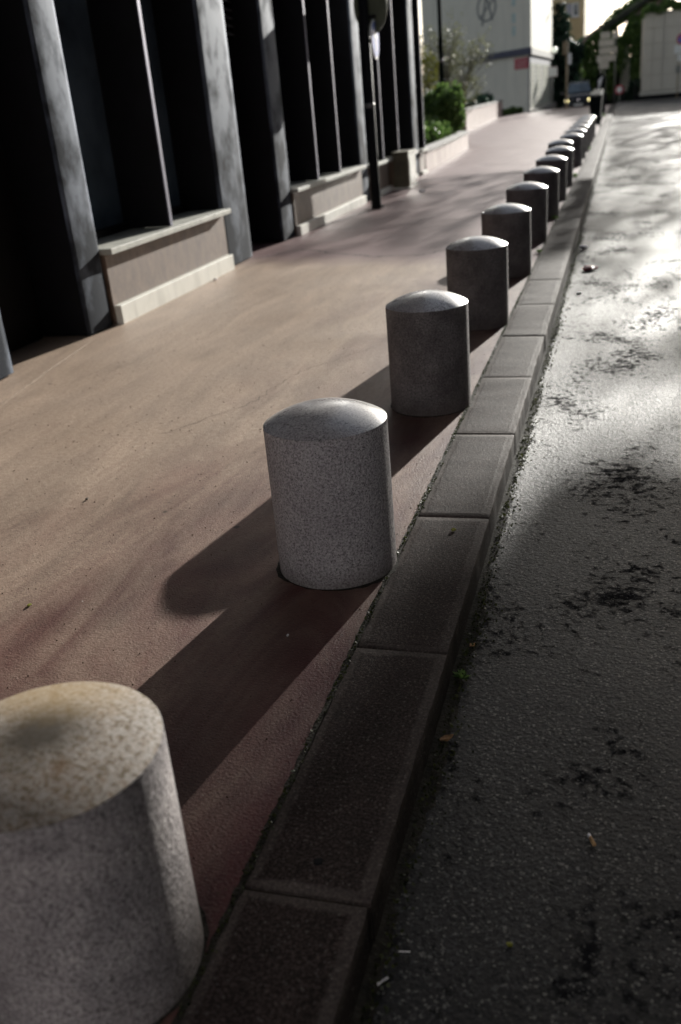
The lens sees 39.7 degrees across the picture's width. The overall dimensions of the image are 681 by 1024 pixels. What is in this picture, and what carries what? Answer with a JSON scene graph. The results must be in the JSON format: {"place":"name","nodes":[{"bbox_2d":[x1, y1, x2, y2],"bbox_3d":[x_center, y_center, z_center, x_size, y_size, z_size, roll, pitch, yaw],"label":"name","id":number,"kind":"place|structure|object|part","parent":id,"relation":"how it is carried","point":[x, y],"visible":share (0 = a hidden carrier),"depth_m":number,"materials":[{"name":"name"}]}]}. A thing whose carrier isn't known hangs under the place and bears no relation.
{"place":"outdoors","nodes":[
{"label":"outdoors","id":0,"kind":"place"},
{"bbox_2d":[0,105,609,1023],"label":"pavement","id":1,"kind":"structure","parent":0,"point":[152,537],"depth_m":4.41,"materials":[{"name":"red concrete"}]},
{"bbox_2d":[0,341,91,406],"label":"pavement seam","id":2,"kind":"object","parent":1,"relation":"on","point":[33,381],"visible":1,"depth_m":6.58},
{"bbox_2d":[0,681,208,1023],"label":"bollard","id":3,"kind":"object","parent":1,"relation":"on","point":[103,920],"visible":0.98,"depth_m":1.67,"materials":[{"name":"stone"}]},
{"bbox_2d":[0,0,428,378],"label":"office building","id":4,"kind":"structure","parent":1,"relation":"on","point":[154,154],"depth_m":9.35,"materials":[{"name":"black metal"}]},
{"bbox_2d":[0,138,42,352],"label":"door","id":5,"kind":"structure","parent":4,"relation":"in","point":[18,309],"depth_m":7.30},
{"bbox_2d":[53,0,180,230],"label":"window pane","id":6,"kind":"structure","parent":4,"relation":"in","point":[72,16],"depth_m":8.45,"materials":[{"name":"black glass"}]},
{"bbox_2d":[95,205,187,238],"bbox_3d":[-2.019,-2.728,8.981,0.070,0.058,2.610,2,24,16],"label":"window frame","id":7,"kind":"structure","parent":4,"relation":"in","point":[121,227],"depth_m":8.76,"materials":[{"name":"black metal"}]},
{"bbox_2d":[222,1,251,243],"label":"door","id":8,"kind":"structure","parent":4,"relation":"in","point":[222,1],"depth_m":11.46,"materials":[{"name":"black"}]},
{"bbox_2d":[1,272,514,893],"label":"grit","id":9,"kind":"object","parent":1,"relation":"on","point":[215,486],"visible":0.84,"depth_m":4.87,"materials":[{"name":"gravel"}]},
{"bbox_2d":[161,347,371,433],"bbox_3d":[-0.381,-0.780,5.802,0.152,0.001,1.966,11,28,33],"label":"pavement crack","id":10,"kind":"object","parent":1,"relation":"on","point":[260,396],"visible":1,"depth_m":5.54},
{"bbox_2d":[263,397,399,590],"bbox_3d":[-0.030,-0.075,3.400,0.460,0.667,0.465,1,24,15],"label":"bollard","id":11,"kind":"object","parent":1,"relation":"on","point":[329,467],"visible":1,"depth_m":3.22,"materials":[{"name":"stone"}]},
{"bbox_2d":[254,249,445,258],"bbox_3d":[0.575,-2.863,10.384,3.208,0.001,0.610,6,26,25],"label":"pavement crack","id":12,"kind":"object","parent":1,"relation":"on","point":[353,254],"visible":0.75,"depth_m":10.41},
{"bbox_2d":[353,0,386,208],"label":"sign pole","id":13,"kind":"object","parent":1,"relation":"on","point":[370,16],"visible":0.95,"depth_m":13.77,"materials":[{"name":"black metal"}]},
{"bbox_2d":[391,149,418,189],"bbox_3d":[1.192,-6.312,17.396,0.350,0.660,0.740,2,24,16],"label":"utility cabinet","id":14,"kind":"object","parent":1,"relation":"on","point":[404,169],"visible":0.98,"depth_m":17.14,"materials":[{"name":"metal"}]},
{"bbox_3d":[1.328,-6.303,17.359,0.011,0.490,0.580,2,24,16],"label":"door","id":15,"kind":"part","parent":14,"relation":"part of","materials":[{"name":"white metal"}]},
{"bbox_2d":[385,290,473,417],"bbox_3d":[0.476,-0.850,5.072,0.459,0.667,0.463,4,25,20],"label":"bollard","id":16,"kind":"object","parent":1,"relation":"on","point":[428,347],"visible":0.96,"depth_m":4.91,"materials":[{"name":"concrete"}]},
{"bbox_2d":[420,45,438,94],"bbox_3d":[2.614,-13.068,29.229,1.074,2.715,1.086,2,24,16],"label":"yellow shrub","id":17,"kind":"object","parent":1,"relation":"on","point":[435,71],"visible":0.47,"depth_m":28.98,"materials":[{"name":"green plant"}]},
{"bbox_2d":[420,25,446,96],"bbox_3d":[2.333,-14.786,32.120,2.757,3.821,3.514,-15,25,-22],"label":"budding tree","id":18,"kind":"object","parent":1,"relation":"on","point":[429,61],"visible":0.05,"depth_m":31.22,"materials":[{"name":"green plant"}]},
{"bbox_2d":[437,0,444,84],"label":"street lamp","id":19,"kind":"object","parent":1,"relation":"on","point":[440,59],"visible":0.54,"depth_m":28.03,"materials":[{"name":"metal"}]},
{"bbox_2d":[425,130,468,170],"bbox_3d":[1.798,-9.222,24.203,2.184,0.520,8.342,1,24,14],"label":"planter","id":20,"kind":"object","parent":1,"relation":"on","point":[442,151],"visible":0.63,"depth_m":22.90,"materials":[{"name":"beige concrete"}]},
{"bbox_2d":[424,115,453,145],"bbox_3d":[2.105,-9.510,23.737,1.079,0.831,3.710,2,24,16],"label":"green shrub","id":21,"kind":"object","parent":20,"relation":"in","point":[435,130],"visible":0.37,"depth_m":23.55,"materials":[{"name":"green plant"}]},
{"bbox_2d":[423,80,465,132],"bbox_3d":[2.801,-11.138,26.185,1.339,1.492,1.446,2,24,16],"label":"green shrub","id":22,"kind":"object","parent":20,"relation":"on","point":[443,102],"visible":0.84,"depth_m":25.97,"materials":[{"name":"green plant"}]},
{"bbox_2d":[420,7,496,134],"bbox_3d":[3.662,-14.368,30.845,2.961,3.849,2.814,2,24,16],"label":"budding tree","id":23,"kind":"object","parent":1,"relation":"on","point":[448,69],"visible":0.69,"depth_m":30.61,"materials":[{"name":"green plant"}]},
{"bbox_2d":[446,236,510,330],"bbox_3d":[0.980,-1.635,6.767,0.464,0.667,0.459,-25,31,-37],"label":"bollard","id":24,"kind":"object","parent":1,"relation":"on","point":[477,271],"visible":0.94,"depth_m":6.58,"materials":[{"name":"concrete"}]},
{"bbox_2d":[461,100,502,130],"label":"planter","id":25,"kind":"object","parent":1,"relation":"on","point":[478,115],"visible":0.64,"depth_m":44.25,"materials":[{"name":"beige concrete"}]},
{"bbox_2d":[465,91,493,107],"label":"green shrub","id":26,"kind":"object","parent":25,"relation":"in","point":[483,98],"visible":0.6,"depth_m":47.00,"materials":[{"name":"green plant"}]},
{"bbox_2d":[421,0,557,111],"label":"white building","id":27,"kind":"structure","parent":1,"relation":"on","point":[519,38],"depth_m":60.01,"materials":[{"name":"paint"}]},
{"bbox_2d":[481,203,533,278],"bbox_3d":[1.492,-2.415,8.450,0.461,0.667,0.459,-14,24,-18],"label":"bollard","id":28,"kind":"object","parent":1,"relation":"on","point":[509,224],"visible":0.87,"depth_m":8.25,"materials":[{"name":"concrete"}]},
{"bbox_2d":[502,105,523,115],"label":"bush","id":29,"kind":"object","parent":1,"relation":"on","point":[512,110],"visible":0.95,"depth_m":55.41,"materials":[{"name":"green plant"}]},
{"bbox_2d":[506,182,548,243],"bbox_3d":[2.001,-3.196,10.134,0.462,0.667,0.459,-1,24,8],"label":"bollard","id":30,"kind":"object","parent":1,"relation":"on","point":[533,196],"visible":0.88,"depth_m":9.93,"materials":[{"name":"stone"}]},
{"bbox_2d":[523,166,559,219],"bbox_3d":[2.508,-3.972,11.809,0.462,0.667,0.458,11,28,32],"label":"bollard","id":31,"kind":"object","parent":1,"relation":"on","point":[547,176],"visible":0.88,"depth_m":11.61,"materials":[{"name":"concrete"}]},
{"bbox_2d":[536,155,566,200],"bbox_3d":[3.009,-4.752,13.494,0.464,0.667,0.464,-15,25,-22],"label":"bollard","id":32,"kind":"object","parent":1,"relation":"on","point":[559,162],"visible":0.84,"depth_m":13.29,"materials":[{"name":"stone"}]},
{"bbox_2d":[548,66,556,109],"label":"sign post","id":33,"kind":"object","parent":1,"relation":"on","point":[552,72],"visible":0.94,"depth_m":62.30,"materials":[{"name":"grey metal"}]},
{"bbox_2d":[545,146,572,186],"bbox_3d":[3.519,-5.535,15.182,0.434,0.667,0.434,-18,27,-29],"label":"bollard","id":34,"kind":"object","parent":1,"relation":"on","point":[565,152],"visible":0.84,"depth_m":14.98,"materials":[{"name":"stone"}]},
{"bbox_2d":[548,139,572,148],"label":"bollard","id":35,"kind":"object","parent":1,"relation":"on","point":[563,142],"visible":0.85,"depth_m":16.65,"materials":[{"name":"stone"}]},
{"bbox_2d":[563,41,570,107],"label":"traffic pole","id":36,"kind":"object","parent":1,"relation":"on","point":[566,53],"visible":0.98,"depth_m":56.45,"materials":[{"name":"grey metal"}]},
{"bbox_2d":[560,133,582,166],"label":"bollard","id":37,"kind":"object","parent":1,"relation":"on","point":[576,139],"visible":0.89,"depth_m":18.35,"materials":[{"name":"stone"}]},
{"bbox_2d":[565,128,585,160],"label":"bollard","id":38,"kind":"object","parent":1,"relation":"on","point":[579,131],"visible":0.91,"depth_m":20.04,"materials":[{"name":"concrete"}]},
{"bbox_2d":[561,81,591,108],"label":"parked car","id":39,"kind":"object","parent":1,"relation":"on","point":[578,94],"visible":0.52,"depth_m":59.58,"materials":[{"name":"blue paint"}]},
{"bbox_2d":[570,124,588,151],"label":"bollard","id":40,"kind":"object","parent":1,"relation":"on","point":[584,127],"visible":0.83,"depth_m":21.73,"materials":[{"name":"concrete"}]},
{"bbox_2d":[574,120,591,147],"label":"bollard","id":41,"kind":"object","parent":1,"relation":"on","point":[588,123],"visible":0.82,"depth_m":23.41,"materials":[{"name":"concrete"}]},
{"bbox_2d":[577,117,593,141],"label":"bollard","id":42,"kind":"object","parent":1,"relation":"on","point":[590,120],"visible":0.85,"depth_m":25.11,"materials":[{"name":"concrete"}]},
{"bbox_2d":[580,115,595,137],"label":"bollard","id":43,"kind":"object","parent":1,"relation":"on","point":[591,116],"visible":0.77,"depth_m":26.78,"materials":[{"name":"stone"}]},
{"bbox_2d":[589,92,601,125],"bbox_3d":[8.809,-13.910,32.635,0.449,1.088,0.501,0,24,13],"label":"wheeled bin","id":44,"kind":"object","parent":1,"relation":"on","point":[595,99],"visible":0.84,"depth_m":32.40,"materials":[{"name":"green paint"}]},
{"bbox_2d":[597,31,618,103],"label":"direction sign","id":45,"kind":"object","parent":1,"relation":"on","point":[603,60],"visible":0.98,"depth_m":67.87,"materials":[{"name":"grey metal"}]},
{"bbox_2d":[171,117,604,1023],"bbox_3d":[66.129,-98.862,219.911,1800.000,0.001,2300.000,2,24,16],"label":"ground","id":46,"kind":"structure","parent":0,"point":[365,627],"depth_m":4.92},
{"bbox_2d":[551,1,585,108],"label":"conifer","id":47,"kind":"object","parent":46,"relation":"on","point":[561,27],"visible":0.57,"depth_m":75.99,"materials":[{"name":"green plant"}]},
{"bbox_2d":[552,0,587,41],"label":"yellow house","id":48,"kind":"structure","parent":46,"relation":"on","point":[577,10],"depth_m":82.42,"materials":[{"name":"paint"}]},
{"bbox_2d":[566,2,578,17],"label":"window","id":49,"kind":"structure","parent":48,"relation":"in","point":[575,6],"depth_m":82.10,"materials":[{"name":"grey glass"}]},
{"bbox_2d":[576,0,666,104],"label":"ivy bridge","id":50,"kind":"structure","parent":46,"relation":"on","point":[628,42],"depth_m":76.86,"materials":[{"name":"green plant"}]},
{"bbox_2d":[350,141,606,1023],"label":"gutter dirt","id":51,"kind":"structure","parent":0,"point":[366,991],"depth_m":2.67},
{"bbox_2d":[440,734,453,740],"bbox_3d":[0.299,0.640,2.676,0.048,0.009,0.026,-12,24,-15],"label":"dry leaf","id":52,"kind":"object","parent":51,"relation":"on","point":[445,737],"visible":1,"depth_m":2.67,"materials":[{"name":"brown plant"}]},
{"bbox_2d":[452,669,471,678],"bbox_3d":[0.378,0.504,2.950,0.063,0.033,0.058,2,24,16],"label":"weed","id":53,"kind":"object","parent":51,"relation":"on","point":[459,674],"visible":1,"depth_m":2.95,"materials":[{"name":"green plant"}]},
{"bbox_2d":[372,97,680,1023],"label":"road","id":54,"kind":"structure","parent":0,"point":[570,715],"depth_m":2.79,"materials":[{"name":"grey asphalt"}]},
{"bbox_2d":[180,104,615,1023],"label":"kerb","id":55,"kind":"structure","parent":54,"relation":"on","point":[296,940],"depth_m":2.50,"materials":[{"name":"concrete"}]},
{"bbox_2d":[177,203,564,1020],"bbox_3d":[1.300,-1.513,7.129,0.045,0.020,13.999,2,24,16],"label":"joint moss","id":56,"kind":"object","parent":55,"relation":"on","point":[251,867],"visible":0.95,"depth_m":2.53,"materials":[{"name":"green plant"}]},
{"bbox_2d":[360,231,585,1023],"bbox_3d":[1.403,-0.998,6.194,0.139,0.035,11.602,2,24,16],"label":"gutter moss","id":57,"kind":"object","parent":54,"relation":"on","point":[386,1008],"visible":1,"depth_m":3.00,"materials":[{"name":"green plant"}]},
{"bbox_2d":[377,976,388,985],"bbox_3d":[0.087,0.972,1.954,0.031,0.008,0.010,-18,27,-27],"label":"paper bit","id":58,"kind":"object","parent":57,"relation":"on","point":[383,980],"visible":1,"depth_m":1.95,"materials":[{"name":"white paper"}]},
{"bbox_2d":[579,245,587,249],"bbox_3d":[2.621,-2.853,10.171,0.098,0.048,0.098,2,24,16],"label":"paper scrap","id":59,"kind":"object","parent":54,"relation":"on","point":[583,247],"visible":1,"depth_m":10.14,"materials":[{"name":"grey paper"}]},
{"bbox_2d":[582,265,598,270],"bbox_3d":[2.393,-2.341,9.048,0.154,0.045,0.106,-5,23,0],"label":"crushed packet","id":60,"kind":"object","parent":54,"relation":"on","point":[588,267],"visible":1,"depth_m":9.02,"materials":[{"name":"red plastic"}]},
{"bbox_2d":[587,833,595,845],"bbox_3d":[0.605,0.790,2.275,0.009,0.009,0.036,-8,24,-7],"label":"cigarette butt","id":61,"kind":"object","parent":54,"relation":"on","point":[591,839],"visible":1,"depth_m":2.27,"materials":[{"name":"orange paper"}]},
{"bbox_2d":[615,85,623,101],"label":"round sign","id":62,"kind":"object","parent":54,"relation":"on","point":[619,89],"visible":0.95,"depth_m":65.17,"materials":[{"name":"red metal"}]},
{"bbox_2d":[610,78,640,104],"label":"green shrub","id":63,"kind":"object","parent":54,"relation":"on","point":[629,95],"visible":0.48,"depth_m":69.22,"materials":[{"name":"green plant"}]},
{"bbox_2d":[634,85,635,100],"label":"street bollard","id":64,"kind":"object","parent":54,"relation":"on","point":[635,93],"visible":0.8,"depth_m":65.88,"materials":[{"name":"black metal"}]},
{"bbox_2d":[610,130,680,139],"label":"road patch","id":65,"kind":"object","parent":54,"relation":"on","point":[648,134],"visible":1,"depth_m":28.09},
{"bbox_2d":[674,34,680,97],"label":"no parking sign","id":66,"kind":"object","parent":54,"relation":"on","point":[677,48],"visible":0.97,"depth_m":61.67,"materials":[{"name":"grey metal"}]},
{"bbox_2d":[418,0,680,73],"label":"sky","id":67,"kind":"structure","parent":0,"point":[598,10],"materials":[{"name":"white"}]},
{"bbox_2d":[593,91,602,120],"bbox_3d":[9.968,-15.777,36.676,0.449,1.088,0.501,4,25,20],"label":"wheeled bin","id":68,"kind":"object","parent":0,"point":[601,116],"visible":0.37,"depth_m":36.59,"materials":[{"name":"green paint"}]},
{"bbox_2d":[596,75,605,112],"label":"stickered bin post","id":69,"kind":"object","parent":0,"point":[601,81],"visible":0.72,"depth_m":44.54,"materials":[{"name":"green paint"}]},
{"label":"far pavement","id":70,"kind":"structure","parent":0,"visible":0},
{"bbox_2d":[636,10,680,100],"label":"concrete wall","id":71,"kind":"structure","parent":70,"relation":"on","point":[659,57],"depth_m":65.52,"materials":[{"name":"grey concrete"}]},
{"bbox_2d":[640,0,680,19],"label":"ivy hedge","id":72,"kind":"object","parent":71,"relation":"on","point":[665,6],"visible":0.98,"depth_m":64.19,"materials":[{"name":"green plant"}]}
]}

